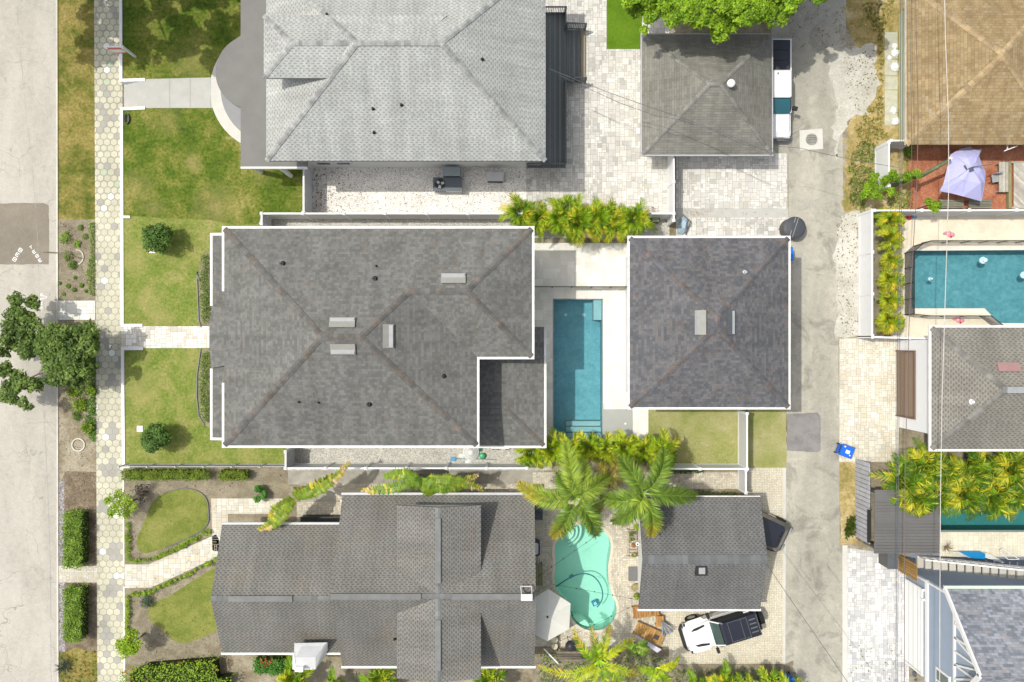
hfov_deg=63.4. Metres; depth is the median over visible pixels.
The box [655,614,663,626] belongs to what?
side table
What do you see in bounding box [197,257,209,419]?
ground cover
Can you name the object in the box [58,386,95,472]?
dead leaves
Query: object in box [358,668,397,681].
areca palm
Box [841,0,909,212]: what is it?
alley verge
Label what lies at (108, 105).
pavement
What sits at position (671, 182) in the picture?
vinyl fence
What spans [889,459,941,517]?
areca palm
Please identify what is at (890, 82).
concrete pad
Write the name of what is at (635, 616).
lounge chair
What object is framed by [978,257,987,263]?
pool float
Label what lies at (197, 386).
bed edging
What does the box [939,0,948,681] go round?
power line
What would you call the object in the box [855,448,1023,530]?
garden soil
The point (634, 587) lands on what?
potted plant
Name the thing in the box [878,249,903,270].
areca palm
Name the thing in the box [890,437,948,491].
areca palm
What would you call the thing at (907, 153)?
ground cover
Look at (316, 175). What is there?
dead leaves
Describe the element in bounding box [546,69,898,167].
power line
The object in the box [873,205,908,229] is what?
areca palm
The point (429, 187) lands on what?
dead leaves
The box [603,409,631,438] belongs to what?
stone slab
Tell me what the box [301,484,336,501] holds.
side yard concrete
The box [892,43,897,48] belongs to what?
plastic bag
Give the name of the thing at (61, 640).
grey gravel strip
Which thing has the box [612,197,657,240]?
areca palm
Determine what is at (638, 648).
shrub
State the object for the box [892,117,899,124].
plastic bag
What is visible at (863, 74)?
dead leaves
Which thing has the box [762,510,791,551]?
parked car
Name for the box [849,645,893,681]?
dead leaves
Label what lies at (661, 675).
feather palm
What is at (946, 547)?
bare bush
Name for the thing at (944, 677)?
window
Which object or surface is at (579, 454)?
areca palm
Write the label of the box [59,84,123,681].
ground by street
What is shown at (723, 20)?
shade tree
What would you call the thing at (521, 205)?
areca palm
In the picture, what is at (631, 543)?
plant rack
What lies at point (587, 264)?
pool terrace
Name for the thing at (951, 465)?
areca palm
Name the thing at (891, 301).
areca palm
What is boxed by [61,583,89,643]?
box hedge
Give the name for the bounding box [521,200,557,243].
areca palm
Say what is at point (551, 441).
areca palm
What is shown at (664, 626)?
folded umbrella
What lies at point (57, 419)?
kerb strip
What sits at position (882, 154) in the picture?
vinyl fence
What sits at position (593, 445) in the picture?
areca palm
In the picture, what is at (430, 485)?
travellers palm
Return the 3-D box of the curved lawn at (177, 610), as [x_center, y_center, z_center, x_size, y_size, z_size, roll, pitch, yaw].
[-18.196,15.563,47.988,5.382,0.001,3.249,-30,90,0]
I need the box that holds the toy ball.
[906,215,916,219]
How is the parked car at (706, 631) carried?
on the parking pad at (766, 486)
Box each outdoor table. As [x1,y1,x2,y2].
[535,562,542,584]
[557,648,580,660]
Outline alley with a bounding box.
[771,0,846,681]
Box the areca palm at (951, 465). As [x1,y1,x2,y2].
[924,451,964,494]
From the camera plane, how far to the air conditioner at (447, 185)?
47.16 m
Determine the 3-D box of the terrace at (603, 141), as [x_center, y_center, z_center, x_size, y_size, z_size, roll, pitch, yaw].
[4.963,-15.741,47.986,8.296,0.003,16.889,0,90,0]
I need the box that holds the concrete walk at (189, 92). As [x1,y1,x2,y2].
[142,77,212,107]
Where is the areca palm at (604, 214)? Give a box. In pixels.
[580,196,617,242]
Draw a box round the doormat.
[628,566,637,580]
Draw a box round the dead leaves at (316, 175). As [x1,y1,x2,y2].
[312,168,345,212]
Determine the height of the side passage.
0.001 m
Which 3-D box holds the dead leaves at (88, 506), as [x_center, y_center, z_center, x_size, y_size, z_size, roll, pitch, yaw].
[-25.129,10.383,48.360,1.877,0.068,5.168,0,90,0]
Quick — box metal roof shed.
[859,486,939,552]
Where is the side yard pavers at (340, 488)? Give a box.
[336,484,543,499]
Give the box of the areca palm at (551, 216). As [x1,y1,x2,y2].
[537,196,578,244]
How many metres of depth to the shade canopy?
46.02 m
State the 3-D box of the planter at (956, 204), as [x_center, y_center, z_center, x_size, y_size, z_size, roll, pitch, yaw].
[25.251,-7.860,47.800,1.359,0.400,0.494,0,90,0]
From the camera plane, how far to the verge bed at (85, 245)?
48.39 m
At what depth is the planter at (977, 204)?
47.60 m
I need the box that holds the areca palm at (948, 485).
[921,471,957,515]
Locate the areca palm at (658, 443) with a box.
[644,427,680,468]
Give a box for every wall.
[119,0,144,83]
[120,106,144,326]
[121,347,142,467]
[123,480,123,565]
[123,587,124,669]
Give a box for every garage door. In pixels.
[896,352,912,416]
[905,580,920,671]
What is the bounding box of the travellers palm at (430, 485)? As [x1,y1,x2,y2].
[361,467,483,496]
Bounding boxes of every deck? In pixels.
[526,6,586,167]
[891,215,1023,337]
[941,532,1023,556]
[1006,161,1023,208]
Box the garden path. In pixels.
[125,498,282,587]
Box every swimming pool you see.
[553,299,602,439]
[906,245,1023,324]
[941,492,1023,531]
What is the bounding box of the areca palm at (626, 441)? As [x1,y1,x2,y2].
[606,428,642,462]
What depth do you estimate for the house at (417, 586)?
43.58 m
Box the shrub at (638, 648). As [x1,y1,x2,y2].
[623,640,650,656]
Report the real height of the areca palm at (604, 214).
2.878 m
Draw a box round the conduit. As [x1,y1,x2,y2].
[462,167,487,173]
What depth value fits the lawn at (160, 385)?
47.99 m
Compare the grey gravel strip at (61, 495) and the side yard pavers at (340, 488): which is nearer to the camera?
the side yard pavers at (340, 488)
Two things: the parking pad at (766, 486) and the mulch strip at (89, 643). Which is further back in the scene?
the mulch strip at (89, 643)
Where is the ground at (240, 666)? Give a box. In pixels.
[124,0,939,681]
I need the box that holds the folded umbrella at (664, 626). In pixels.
[661,621,674,635]
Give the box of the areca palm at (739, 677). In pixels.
[728,671,752,681]
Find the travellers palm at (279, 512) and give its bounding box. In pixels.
[257,461,350,531]
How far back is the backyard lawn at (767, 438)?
47.99 m
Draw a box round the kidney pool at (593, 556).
[552,522,618,632]
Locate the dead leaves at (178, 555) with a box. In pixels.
[128,480,216,641]
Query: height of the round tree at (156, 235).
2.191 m
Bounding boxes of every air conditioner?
[433,177,462,194]
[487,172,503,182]
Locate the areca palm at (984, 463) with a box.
[940,451,994,493]
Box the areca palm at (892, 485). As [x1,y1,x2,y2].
[868,457,927,502]
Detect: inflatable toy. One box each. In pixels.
[943,231,954,237]
[952,317,963,323]
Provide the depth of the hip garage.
45.04 m
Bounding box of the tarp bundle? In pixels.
[677,214,690,234]
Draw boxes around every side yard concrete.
[288,470,543,483]
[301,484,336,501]
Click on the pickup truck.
(783, 108)
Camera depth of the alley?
48.00 m
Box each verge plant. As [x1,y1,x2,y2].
[57,231,70,244]
[62,251,71,259]
[67,260,77,269]
[72,411,81,421]
[73,240,80,247]
[77,224,83,230]
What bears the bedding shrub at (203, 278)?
on the garden bed at (202, 299)
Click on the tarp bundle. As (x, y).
(682, 225)
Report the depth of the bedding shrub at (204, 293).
47.72 m
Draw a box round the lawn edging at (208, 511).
[163,488,208,547]
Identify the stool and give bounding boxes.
[551,643,557,649]
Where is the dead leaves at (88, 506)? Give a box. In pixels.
[65,476,96,560]
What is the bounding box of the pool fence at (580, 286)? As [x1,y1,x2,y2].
[534,286,626,287]
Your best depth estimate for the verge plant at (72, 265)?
48.24 m
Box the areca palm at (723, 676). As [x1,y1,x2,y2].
[705,658,740,681]
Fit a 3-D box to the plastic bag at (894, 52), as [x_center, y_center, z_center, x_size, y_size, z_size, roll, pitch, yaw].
[22.149,-16.640,47.890,0.479,0.220,0.485,0,90,0]
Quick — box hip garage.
[640,33,772,155]
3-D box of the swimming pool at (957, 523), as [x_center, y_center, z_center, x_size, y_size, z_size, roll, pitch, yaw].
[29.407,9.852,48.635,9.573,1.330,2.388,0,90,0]
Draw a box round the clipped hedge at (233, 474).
[216,467,251,481]
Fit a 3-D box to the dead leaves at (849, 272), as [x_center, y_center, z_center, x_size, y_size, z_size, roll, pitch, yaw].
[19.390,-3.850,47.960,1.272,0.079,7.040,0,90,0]
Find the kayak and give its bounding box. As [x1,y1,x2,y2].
[953,551,1004,562]
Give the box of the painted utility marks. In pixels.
[12,245,47,308]
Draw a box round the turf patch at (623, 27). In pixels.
[607,0,641,48]
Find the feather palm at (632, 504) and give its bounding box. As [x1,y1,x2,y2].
[599,445,698,538]
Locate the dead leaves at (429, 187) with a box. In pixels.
[312,167,548,212]
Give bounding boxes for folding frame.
[998,547,1019,559]
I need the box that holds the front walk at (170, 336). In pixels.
[121,326,208,347]
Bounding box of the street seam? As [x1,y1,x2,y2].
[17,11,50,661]
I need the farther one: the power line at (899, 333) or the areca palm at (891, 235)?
the areca palm at (891, 235)
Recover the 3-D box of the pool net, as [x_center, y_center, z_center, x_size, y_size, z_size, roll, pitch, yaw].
[-2.222,6.815,47.917,2.671,0.066,0.260,0,90,0]
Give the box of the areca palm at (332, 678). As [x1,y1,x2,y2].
[325,665,353,681]
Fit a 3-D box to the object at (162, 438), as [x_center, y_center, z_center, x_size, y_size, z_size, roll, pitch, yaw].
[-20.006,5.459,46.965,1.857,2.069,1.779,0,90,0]
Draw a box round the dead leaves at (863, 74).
[844,50,876,109]
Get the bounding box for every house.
[209,226,545,447]
[211,492,535,681]
[216,0,546,177]
[625,236,790,408]
[895,325,1023,450]
[899,0,1023,145]
[903,567,1023,681]
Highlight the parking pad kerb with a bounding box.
[783,468,785,663]
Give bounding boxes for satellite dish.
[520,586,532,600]
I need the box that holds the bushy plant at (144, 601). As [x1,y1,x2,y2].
[139,596,151,608]
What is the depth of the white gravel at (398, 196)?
47.99 m
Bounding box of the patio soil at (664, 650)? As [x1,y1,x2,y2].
[532,646,668,681]
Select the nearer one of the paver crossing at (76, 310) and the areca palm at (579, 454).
the areca palm at (579, 454)
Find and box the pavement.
[94,0,124,681]
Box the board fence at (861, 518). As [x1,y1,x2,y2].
[855,458,869,543]
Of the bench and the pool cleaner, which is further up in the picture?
the bench
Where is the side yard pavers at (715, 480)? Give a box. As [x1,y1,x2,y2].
[669,472,737,488]
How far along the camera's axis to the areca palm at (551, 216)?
45.45 m
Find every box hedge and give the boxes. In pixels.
[60,507,90,569]
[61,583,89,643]
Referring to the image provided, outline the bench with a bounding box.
[994,162,1007,192]
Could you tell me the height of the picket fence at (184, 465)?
1.200 m
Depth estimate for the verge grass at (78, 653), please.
48.38 m
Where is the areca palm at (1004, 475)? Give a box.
[987,451,1023,497]
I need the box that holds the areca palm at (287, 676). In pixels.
[275,655,315,681]
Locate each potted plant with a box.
[631,584,638,591]
[633,593,638,599]
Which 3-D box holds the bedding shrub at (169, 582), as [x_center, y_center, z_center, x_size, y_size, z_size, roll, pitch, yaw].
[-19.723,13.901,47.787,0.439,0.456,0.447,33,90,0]
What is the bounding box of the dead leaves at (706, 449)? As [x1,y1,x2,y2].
[679,441,734,463]
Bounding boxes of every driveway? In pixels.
[676,153,786,207]
[676,217,788,235]
[839,338,898,461]
[848,548,908,681]
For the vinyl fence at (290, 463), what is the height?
1.980 m
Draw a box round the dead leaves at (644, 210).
[315,192,710,214]
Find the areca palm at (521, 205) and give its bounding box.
[498,192,540,234]
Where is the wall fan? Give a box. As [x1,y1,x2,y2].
[912,671,916,680]
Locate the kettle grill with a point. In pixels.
(569, 646)
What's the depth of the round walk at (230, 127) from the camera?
47.98 m
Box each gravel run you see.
[272,219,668,237]
[287,448,551,469]
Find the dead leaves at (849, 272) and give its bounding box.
[837,214,857,334]
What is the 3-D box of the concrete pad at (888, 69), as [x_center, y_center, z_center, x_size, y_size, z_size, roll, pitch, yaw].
[21.926,-15.833,47.980,0.741,0.001,0.926,0,90,0]
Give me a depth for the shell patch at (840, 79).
47.98 m
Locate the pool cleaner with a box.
[556,573,602,607]
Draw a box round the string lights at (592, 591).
[549,583,636,599]
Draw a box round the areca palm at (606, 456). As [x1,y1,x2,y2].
[587,431,619,465]
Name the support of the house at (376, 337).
on the ground at (240, 666)
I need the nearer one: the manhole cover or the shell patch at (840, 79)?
the manhole cover
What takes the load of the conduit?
attached to the house at (302, 84)
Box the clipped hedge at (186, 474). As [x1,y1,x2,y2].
[120,467,211,481]
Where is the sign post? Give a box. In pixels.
[103,45,136,57]
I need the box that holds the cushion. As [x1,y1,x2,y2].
[635,634,660,652]
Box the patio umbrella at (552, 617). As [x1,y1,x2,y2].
[535,589,570,640]
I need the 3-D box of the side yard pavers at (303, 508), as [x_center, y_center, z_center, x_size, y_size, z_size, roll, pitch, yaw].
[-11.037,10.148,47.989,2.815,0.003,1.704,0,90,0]
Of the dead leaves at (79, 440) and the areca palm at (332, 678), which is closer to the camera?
the areca palm at (332, 678)
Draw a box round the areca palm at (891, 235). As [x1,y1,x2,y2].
[873,222,905,251]
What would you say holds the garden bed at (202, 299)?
on the lawn at (160, 289)
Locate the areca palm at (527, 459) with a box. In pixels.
[513,448,551,469]
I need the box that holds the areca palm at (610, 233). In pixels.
[599,203,632,244]
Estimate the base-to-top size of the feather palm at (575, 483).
6.146 m
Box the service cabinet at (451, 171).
[442,167,460,176]
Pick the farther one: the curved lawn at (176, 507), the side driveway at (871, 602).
the curved lawn at (176, 507)
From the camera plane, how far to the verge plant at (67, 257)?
48.24 m
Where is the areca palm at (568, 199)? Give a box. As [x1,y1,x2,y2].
[545,193,588,226]
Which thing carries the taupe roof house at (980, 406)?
on the ground at (240, 666)
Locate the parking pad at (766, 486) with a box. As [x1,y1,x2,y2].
[669,468,782,663]
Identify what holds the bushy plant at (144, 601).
on the garden soil at (156, 646)
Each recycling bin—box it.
[779,671,794,681]
[791,247,793,260]
[833,443,854,458]
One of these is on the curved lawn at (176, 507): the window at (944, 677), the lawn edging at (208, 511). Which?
the lawn edging at (208, 511)
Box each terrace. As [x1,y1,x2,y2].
[526,0,668,212]
[534,243,647,441]
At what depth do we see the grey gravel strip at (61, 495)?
48.38 m
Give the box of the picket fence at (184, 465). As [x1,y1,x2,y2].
[118,463,284,467]
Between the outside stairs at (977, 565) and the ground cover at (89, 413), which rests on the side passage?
the outside stairs at (977, 565)
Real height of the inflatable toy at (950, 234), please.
0.140 m
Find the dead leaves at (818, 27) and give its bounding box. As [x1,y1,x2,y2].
[790,1,843,47]
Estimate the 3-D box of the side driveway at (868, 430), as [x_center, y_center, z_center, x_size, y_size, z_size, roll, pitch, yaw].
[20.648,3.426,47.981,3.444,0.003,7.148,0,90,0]
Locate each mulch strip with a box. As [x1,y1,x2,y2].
[59,582,96,665]
[61,471,96,565]
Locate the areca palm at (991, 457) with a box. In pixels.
[967,452,1010,489]
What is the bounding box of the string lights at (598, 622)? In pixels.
[552,605,633,644]
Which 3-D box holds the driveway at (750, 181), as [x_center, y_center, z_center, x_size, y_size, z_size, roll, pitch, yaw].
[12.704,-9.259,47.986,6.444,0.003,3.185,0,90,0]
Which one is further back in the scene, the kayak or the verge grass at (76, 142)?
the verge grass at (76, 142)
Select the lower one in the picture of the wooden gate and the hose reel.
the wooden gate
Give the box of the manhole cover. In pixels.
[806,133,817,144]
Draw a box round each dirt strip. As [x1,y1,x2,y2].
[785,661,795,679]
[839,462,856,544]
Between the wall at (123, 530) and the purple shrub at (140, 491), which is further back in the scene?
the wall at (123, 530)
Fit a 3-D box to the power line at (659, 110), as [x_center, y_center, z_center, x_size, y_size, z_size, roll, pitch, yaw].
[7.126,-11.861,42.100,12.637,1.826,0.147,23,90,0]
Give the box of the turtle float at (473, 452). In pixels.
[459,448,485,462]
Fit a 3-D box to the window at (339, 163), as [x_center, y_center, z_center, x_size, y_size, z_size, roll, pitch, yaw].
[-9.444,-9.986,46.500,0.900,0.500,0.130,0,90,0]
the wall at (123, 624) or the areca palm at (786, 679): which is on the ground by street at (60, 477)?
the wall at (123, 624)
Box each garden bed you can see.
[198,251,211,325]
[198,349,211,426]
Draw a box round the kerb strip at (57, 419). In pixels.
[56,0,58,681]
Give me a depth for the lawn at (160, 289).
47.99 m
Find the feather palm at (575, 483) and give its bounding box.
[516,439,612,539]
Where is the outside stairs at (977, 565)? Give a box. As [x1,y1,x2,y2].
[917,555,1023,578]
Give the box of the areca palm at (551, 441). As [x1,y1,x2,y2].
[540,426,565,467]
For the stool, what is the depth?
47.56 m
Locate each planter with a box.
[938,200,963,208]
[966,200,991,208]
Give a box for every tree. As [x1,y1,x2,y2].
[0,290,100,410]
[104,489,137,519]
[114,628,145,659]
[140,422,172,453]
[141,222,174,253]
[621,0,867,44]
[859,157,952,200]
[914,197,942,213]
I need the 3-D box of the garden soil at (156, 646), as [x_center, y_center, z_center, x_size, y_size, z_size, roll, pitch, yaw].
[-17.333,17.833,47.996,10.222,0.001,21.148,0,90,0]
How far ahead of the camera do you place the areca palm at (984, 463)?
44.81 m
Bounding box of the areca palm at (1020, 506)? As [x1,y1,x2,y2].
[992,474,1023,513]
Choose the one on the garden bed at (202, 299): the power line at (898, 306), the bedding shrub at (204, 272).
the bedding shrub at (204, 272)
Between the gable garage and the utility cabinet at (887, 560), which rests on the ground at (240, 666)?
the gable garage
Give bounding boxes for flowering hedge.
[119,653,236,681]
[252,655,287,676]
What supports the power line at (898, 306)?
attached to the utility pole
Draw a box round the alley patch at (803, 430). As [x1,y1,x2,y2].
[786,412,820,451]
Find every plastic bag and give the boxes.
[890,106,897,113]
[891,49,899,56]
[891,62,899,71]
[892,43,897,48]
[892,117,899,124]
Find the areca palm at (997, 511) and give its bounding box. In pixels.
[962,470,1021,522]
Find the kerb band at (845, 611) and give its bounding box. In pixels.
[842,545,847,681]
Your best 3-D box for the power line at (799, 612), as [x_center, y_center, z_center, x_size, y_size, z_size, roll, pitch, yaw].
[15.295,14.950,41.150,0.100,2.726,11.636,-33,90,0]
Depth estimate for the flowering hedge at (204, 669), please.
47.10 m
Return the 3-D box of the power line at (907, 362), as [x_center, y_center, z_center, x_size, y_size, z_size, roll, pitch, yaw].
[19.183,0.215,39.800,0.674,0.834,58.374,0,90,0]
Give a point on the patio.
(624, 626)
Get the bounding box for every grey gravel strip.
[59,481,64,565]
[59,583,64,651]
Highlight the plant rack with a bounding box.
[627,528,636,556]
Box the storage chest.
[535,503,542,519]
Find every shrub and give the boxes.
[132,482,149,505]
[166,579,173,585]
[197,273,208,282]
[198,408,208,417]
[199,266,209,276]
[200,289,209,298]
[200,304,210,313]
[253,485,267,502]
[623,640,650,656]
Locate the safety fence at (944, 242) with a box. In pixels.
[904,240,1023,324]
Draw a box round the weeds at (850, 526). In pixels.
[844,516,856,539]
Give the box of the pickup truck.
[773,39,797,141]
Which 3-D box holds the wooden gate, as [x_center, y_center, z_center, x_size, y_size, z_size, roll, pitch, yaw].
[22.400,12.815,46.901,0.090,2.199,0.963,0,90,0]
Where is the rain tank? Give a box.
[779,217,805,239]
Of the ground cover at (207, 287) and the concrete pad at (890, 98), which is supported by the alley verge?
the concrete pad at (890, 98)
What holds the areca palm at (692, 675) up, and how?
on the garden soil at (717, 667)
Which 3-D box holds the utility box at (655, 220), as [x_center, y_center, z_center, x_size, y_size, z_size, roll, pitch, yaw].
[8.222,-7.000,47.730,0.480,0.540,0.480,0,90,0]
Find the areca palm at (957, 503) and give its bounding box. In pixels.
[938,471,996,520]
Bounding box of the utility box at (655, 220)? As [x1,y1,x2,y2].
[650,217,659,223]
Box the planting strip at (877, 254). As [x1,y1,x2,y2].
[873,216,891,336]
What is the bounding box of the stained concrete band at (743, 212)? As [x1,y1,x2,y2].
[676,208,788,216]
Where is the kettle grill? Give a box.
[565,636,575,651]
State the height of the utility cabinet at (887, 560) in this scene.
1.250 m
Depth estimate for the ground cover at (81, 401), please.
48.08 m
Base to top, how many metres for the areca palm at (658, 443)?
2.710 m
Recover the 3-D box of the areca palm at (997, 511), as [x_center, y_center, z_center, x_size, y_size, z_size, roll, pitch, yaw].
[26.496,8.542,46.038,3.412,3.929,3.056,41,90,0]
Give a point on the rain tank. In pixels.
(794, 227)
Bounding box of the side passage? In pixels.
[909,554,1023,566]
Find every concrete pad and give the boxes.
[885,32,896,58]
[885,59,896,74]
[885,76,896,88]
[885,90,896,124]
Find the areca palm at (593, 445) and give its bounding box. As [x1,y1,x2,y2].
[572,430,604,462]
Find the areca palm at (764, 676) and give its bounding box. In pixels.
[746,666,784,681]
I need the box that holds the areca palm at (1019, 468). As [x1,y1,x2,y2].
[1004,451,1023,496]
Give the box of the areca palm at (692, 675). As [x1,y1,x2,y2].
[687,668,710,681]
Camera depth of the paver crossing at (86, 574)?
48.36 m
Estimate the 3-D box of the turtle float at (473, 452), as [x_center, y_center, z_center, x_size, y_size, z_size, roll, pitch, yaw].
[-2.360,6.454,47.770,1.477,0.460,1.177,-21,90,0]
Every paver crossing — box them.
[58,301,94,319]
[59,566,96,581]
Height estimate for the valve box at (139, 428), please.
0.065 m
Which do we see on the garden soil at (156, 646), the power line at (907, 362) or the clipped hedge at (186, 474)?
the clipped hedge at (186, 474)
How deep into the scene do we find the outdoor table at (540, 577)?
47.30 m
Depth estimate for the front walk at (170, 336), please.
47.98 m
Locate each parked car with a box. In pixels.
[678,611,764,653]
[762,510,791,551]
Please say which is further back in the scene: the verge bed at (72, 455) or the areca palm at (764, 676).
the verge bed at (72, 455)
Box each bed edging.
[196,349,204,424]
[197,272,200,326]
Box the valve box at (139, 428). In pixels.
[137,426,142,431]
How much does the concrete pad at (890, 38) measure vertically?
0.001 m
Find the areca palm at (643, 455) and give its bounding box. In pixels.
[627,434,661,465]
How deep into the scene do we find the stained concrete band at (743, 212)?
47.99 m
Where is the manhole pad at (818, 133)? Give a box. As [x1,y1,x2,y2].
[799,128,822,149]
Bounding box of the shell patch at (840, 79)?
[828,43,880,160]
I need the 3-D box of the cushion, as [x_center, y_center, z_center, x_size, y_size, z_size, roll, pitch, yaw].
[7.778,17.370,47.790,1.700,0.420,0.280,32,90,0]
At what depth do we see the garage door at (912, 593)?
46.92 m
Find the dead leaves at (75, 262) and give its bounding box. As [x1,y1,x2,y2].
[59,221,94,298]
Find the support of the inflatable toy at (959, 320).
on the pool deck at (928, 228)
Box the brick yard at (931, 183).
[906,145,1023,209]
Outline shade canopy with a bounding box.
[940,147,991,201]
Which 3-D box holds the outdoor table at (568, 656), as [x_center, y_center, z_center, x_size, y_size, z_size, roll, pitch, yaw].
[3.247,17.985,47.640,1.386,0.720,0.564,0,90,0]
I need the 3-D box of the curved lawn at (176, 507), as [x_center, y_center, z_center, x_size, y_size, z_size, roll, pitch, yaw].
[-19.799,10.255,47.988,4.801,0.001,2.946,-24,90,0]
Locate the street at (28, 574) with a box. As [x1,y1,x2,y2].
[0,0,56,681]
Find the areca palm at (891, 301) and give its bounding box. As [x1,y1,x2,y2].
[876,289,905,312]
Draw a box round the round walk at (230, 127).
[211,36,240,142]
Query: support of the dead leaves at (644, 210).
on the white gravel at (398, 196)
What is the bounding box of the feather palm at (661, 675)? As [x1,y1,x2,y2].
[637,655,680,681]
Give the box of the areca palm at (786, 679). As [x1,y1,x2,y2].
[778,670,804,681]
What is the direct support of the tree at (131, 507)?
on the garden soil at (156, 646)
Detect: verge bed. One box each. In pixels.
[58,219,95,300]
[58,320,95,474]
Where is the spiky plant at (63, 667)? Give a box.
[54,655,72,676]
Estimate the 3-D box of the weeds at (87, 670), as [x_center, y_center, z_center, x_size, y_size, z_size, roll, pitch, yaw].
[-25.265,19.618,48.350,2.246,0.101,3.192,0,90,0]
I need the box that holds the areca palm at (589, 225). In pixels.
[553,195,602,247]
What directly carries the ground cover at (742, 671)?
on the garden soil at (717, 667)
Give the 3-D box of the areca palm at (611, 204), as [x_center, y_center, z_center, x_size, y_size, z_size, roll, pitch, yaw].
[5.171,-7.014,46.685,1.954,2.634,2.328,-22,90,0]
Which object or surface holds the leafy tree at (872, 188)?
on the alley verge
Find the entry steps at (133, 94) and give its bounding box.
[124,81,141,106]
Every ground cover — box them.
[57,324,95,394]
[61,323,92,416]
[67,385,96,433]
[82,357,95,441]
[85,222,94,295]
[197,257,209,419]
[537,651,666,681]
[669,668,783,681]
[670,470,737,495]
[887,147,913,207]
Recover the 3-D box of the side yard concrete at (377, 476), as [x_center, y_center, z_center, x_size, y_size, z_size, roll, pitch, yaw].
[-5.556,7.778,47.992,14.815,0.001,1.037,0,90,0]
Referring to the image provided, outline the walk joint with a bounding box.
[169,78,210,107]
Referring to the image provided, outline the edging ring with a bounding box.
[71,438,84,451]
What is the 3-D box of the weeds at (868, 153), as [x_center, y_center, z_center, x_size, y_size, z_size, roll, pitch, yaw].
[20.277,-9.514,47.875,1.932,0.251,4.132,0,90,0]
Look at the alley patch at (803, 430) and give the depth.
47.99 m
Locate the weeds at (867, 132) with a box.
[854,0,893,142]
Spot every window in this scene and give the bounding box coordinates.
[315,162,332,164]
[335,162,351,164]
[936,666,950,681]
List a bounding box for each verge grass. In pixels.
[58,0,94,219]
[60,648,96,681]
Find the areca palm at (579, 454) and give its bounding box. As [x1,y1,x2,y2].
[550,432,585,463]
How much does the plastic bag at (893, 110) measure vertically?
0.200 m
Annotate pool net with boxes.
[450,457,496,460]
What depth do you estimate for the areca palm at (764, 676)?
46.27 m
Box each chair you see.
[632,605,659,618]
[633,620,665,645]
[989,172,1003,182]
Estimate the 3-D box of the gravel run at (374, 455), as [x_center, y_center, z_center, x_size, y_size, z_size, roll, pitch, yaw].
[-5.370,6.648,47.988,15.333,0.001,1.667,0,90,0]
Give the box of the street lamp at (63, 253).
[43,252,83,258]
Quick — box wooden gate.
[898,554,916,580]
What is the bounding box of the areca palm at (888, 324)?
[874,307,905,334]
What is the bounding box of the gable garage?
[637,495,767,610]
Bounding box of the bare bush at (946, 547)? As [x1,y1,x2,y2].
[942,542,953,552]
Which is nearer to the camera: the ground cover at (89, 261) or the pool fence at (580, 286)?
the pool fence at (580, 286)
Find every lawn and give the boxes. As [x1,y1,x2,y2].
[122,0,302,224]
[124,215,261,325]
[124,348,286,463]
[137,489,207,552]
[148,568,216,642]
[648,409,745,462]
[746,409,786,467]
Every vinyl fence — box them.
[260,212,675,225]
[284,448,527,469]
[302,164,312,213]
[647,410,748,470]
[666,156,675,225]
[737,470,747,493]
[857,209,873,336]
[857,336,927,339]
[873,208,1023,216]
[874,141,890,190]
[876,139,906,148]
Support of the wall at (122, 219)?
on the ground by street at (60, 477)
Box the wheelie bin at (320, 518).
[300,514,339,521]
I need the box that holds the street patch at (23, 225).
[0,203,48,264]
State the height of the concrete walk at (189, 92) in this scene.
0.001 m
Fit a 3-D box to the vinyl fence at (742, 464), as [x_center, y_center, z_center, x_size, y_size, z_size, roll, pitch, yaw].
[10.463,5.574,47.010,5.392,1.980,3.244,0,90,0]
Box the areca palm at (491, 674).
[473,668,507,681]
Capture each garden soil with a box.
[124,467,300,681]
[669,664,784,681]
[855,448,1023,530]
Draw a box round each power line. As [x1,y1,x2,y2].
[546,67,771,153]
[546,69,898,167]
[749,538,846,680]
[896,0,900,632]
[897,35,902,681]
[904,0,917,681]
[910,47,911,181]
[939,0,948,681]
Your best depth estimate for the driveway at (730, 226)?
47.98 m
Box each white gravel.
[312,168,525,212]
[832,210,860,337]
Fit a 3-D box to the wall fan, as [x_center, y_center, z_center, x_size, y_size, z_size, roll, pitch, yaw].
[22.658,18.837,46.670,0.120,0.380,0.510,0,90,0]
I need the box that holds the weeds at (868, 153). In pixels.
[848,140,878,211]
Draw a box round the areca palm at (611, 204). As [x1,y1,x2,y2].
[587,197,619,235]
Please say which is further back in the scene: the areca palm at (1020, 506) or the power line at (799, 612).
the areca palm at (1020, 506)
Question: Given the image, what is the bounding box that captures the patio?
[532,472,668,645]
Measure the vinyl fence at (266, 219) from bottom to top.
1.980 m
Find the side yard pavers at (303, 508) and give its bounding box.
[297,502,341,521]
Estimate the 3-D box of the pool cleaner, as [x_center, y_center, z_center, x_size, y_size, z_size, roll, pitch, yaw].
[4.133,14.251,48.495,2.898,0.970,1.713,30,90,0]
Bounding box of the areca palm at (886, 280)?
[875,266,905,292]
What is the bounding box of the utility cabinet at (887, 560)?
[878,553,897,568]
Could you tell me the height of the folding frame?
0.320 m
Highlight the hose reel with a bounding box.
[123,113,129,123]
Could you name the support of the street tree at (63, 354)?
on the verge bed at (72, 455)
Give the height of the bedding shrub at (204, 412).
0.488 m
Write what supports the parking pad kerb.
on the ground at (240, 666)
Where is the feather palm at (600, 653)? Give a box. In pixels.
[538,623,642,681]
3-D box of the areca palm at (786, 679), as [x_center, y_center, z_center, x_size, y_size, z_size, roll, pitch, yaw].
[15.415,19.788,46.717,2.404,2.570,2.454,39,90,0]
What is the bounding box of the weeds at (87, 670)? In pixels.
[60,651,96,681]

